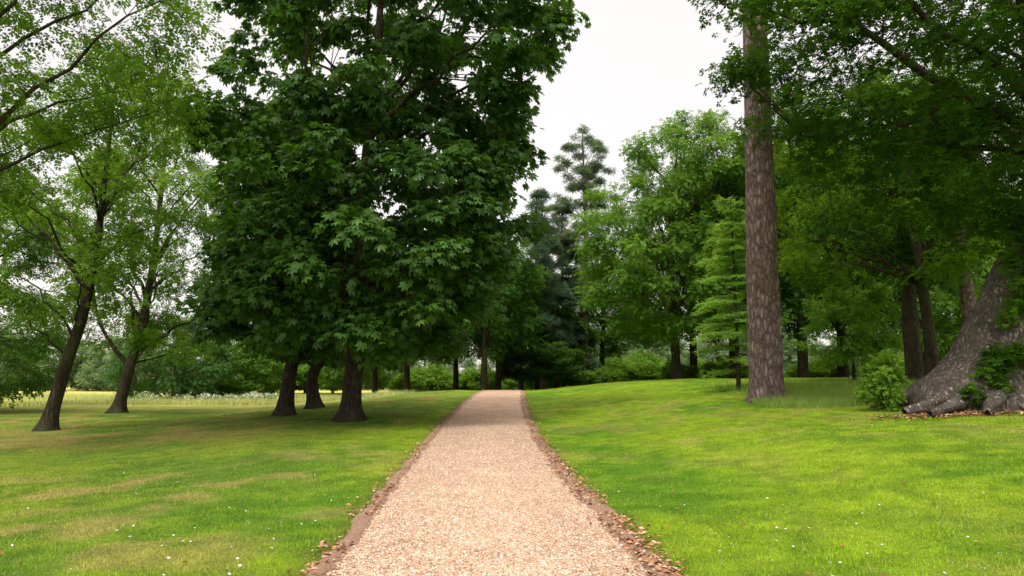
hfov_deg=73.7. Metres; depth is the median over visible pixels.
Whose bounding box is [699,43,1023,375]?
oak tree
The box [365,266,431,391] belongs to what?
lime tree
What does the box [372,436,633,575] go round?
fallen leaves
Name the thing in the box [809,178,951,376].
oak tree
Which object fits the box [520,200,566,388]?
scots pine tree
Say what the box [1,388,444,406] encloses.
meadow grass
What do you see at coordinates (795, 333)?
oak tree
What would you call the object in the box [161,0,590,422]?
horse chestnut tree
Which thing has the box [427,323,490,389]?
lime tree
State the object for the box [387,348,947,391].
woodland undergrowth
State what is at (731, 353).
oak tree
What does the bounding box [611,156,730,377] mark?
oak tree
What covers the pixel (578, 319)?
oak tree
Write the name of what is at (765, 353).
pine tree
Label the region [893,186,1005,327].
oak tree
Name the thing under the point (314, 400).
horse chestnut tree
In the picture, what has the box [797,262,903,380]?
cherry tree
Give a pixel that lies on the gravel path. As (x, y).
(491, 405)
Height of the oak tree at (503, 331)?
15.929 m
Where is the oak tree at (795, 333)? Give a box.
[675,126,833,342]
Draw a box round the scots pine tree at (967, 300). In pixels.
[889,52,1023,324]
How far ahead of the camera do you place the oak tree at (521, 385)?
78.98 m
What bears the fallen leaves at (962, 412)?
on the ground at (609, 390)
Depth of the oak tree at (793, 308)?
45.93 m
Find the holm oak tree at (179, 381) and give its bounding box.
[96,314,241,400]
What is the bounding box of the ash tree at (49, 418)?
[0,39,226,431]
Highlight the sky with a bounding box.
[0,0,1021,372]
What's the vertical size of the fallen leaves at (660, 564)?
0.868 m
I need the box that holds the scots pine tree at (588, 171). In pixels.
[547,124,619,371]
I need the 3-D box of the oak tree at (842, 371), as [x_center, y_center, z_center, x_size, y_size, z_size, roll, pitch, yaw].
[25.665,-3.742,54.397,16.379,22.488,16.459,0,-8,0]
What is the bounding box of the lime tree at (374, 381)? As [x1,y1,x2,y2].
[342,355,403,393]
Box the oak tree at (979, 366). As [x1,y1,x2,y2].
[688,0,1023,416]
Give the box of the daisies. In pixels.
[11,418,983,575]
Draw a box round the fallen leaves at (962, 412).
[828,409,1023,421]
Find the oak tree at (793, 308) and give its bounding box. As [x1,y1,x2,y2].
[698,82,892,377]
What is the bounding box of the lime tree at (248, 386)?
[194,334,284,397]
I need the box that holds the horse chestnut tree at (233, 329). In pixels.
[186,106,389,416]
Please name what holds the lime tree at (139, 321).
on the ground at (609, 390)
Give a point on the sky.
(638, 63)
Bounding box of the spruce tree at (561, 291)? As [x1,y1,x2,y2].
[494,187,584,389]
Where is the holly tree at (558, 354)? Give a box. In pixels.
[529,341,587,387]
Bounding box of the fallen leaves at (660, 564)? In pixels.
[287,395,707,575]
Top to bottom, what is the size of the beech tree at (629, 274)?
20.659 m
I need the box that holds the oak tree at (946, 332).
[829,178,995,366]
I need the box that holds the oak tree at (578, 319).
[517,298,603,387]
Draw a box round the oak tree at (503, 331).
[424,218,550,389]
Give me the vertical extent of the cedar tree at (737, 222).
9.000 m
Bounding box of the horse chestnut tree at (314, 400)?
[220,250,368,408]
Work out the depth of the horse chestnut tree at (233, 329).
27.17 m
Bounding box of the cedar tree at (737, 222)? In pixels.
[689,195,807,390]
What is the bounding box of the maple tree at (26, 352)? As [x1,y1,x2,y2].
[0,175,120,408]
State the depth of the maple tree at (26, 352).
36.83 m
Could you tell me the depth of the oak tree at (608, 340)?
77.71 m
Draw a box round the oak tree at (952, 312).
[940,243,1006,340]
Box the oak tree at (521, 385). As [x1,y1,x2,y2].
[487,293,559,389]
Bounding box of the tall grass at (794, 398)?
[702,376,918,408]
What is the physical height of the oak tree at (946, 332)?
15.734 m
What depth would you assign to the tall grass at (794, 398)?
22.81 m
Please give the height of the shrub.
2.249 m
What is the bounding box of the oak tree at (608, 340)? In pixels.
[564,261,641,382]
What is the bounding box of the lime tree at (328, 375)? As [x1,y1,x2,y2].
[298,352,395,390]
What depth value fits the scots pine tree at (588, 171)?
71.48 m
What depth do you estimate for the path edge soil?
8.37 m
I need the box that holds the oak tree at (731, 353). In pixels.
[666,162,806,377]
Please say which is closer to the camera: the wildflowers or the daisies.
the daisies
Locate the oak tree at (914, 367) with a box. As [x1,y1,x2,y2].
[777,81,1017,381]
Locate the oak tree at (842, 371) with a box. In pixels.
[744,115,946,377]
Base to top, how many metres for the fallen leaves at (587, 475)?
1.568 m
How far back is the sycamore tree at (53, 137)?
17.17 m
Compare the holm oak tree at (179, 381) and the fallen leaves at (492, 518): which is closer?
the fallen leaves at (492, 518)
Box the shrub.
[851,348,911,411]
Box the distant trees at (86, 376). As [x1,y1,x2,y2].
[0,313,903,393]
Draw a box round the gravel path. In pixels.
[331,390,644,575]
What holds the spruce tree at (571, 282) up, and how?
on the ground at (609, 390)
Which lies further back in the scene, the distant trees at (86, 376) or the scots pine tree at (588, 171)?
the distant trees at (86, 376)
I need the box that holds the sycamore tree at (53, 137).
[0,0,226,236]
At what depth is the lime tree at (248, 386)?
61.81 m
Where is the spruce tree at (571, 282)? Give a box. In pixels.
[527,206,601,386]
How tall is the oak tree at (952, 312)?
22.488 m
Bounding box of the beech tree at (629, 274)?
[567,105,746,378]
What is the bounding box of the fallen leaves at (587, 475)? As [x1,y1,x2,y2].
[0,388,1023,575]
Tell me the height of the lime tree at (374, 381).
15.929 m
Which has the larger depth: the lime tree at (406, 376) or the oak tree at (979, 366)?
the lime tree at (406, 376)
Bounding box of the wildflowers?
[127,391,278,400]
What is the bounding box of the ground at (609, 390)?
[0,377,1023,575]
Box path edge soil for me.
[307,390,674,575]
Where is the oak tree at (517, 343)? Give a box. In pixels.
[459,243,557,389]
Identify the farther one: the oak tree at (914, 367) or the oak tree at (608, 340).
the oak tree at (608, 340)
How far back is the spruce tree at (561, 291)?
65.45 m
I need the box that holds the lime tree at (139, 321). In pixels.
[1,64,228,413]
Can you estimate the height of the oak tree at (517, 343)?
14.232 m
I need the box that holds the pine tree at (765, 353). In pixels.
[742,0,785,402]
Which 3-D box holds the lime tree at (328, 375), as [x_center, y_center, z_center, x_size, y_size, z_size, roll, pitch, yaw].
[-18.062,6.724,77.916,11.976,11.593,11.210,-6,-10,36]
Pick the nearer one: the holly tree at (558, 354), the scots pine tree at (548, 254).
the holly tree at (558, 354)
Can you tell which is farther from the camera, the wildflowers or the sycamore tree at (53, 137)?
the wildflowers
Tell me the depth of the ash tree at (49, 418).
24.31 m

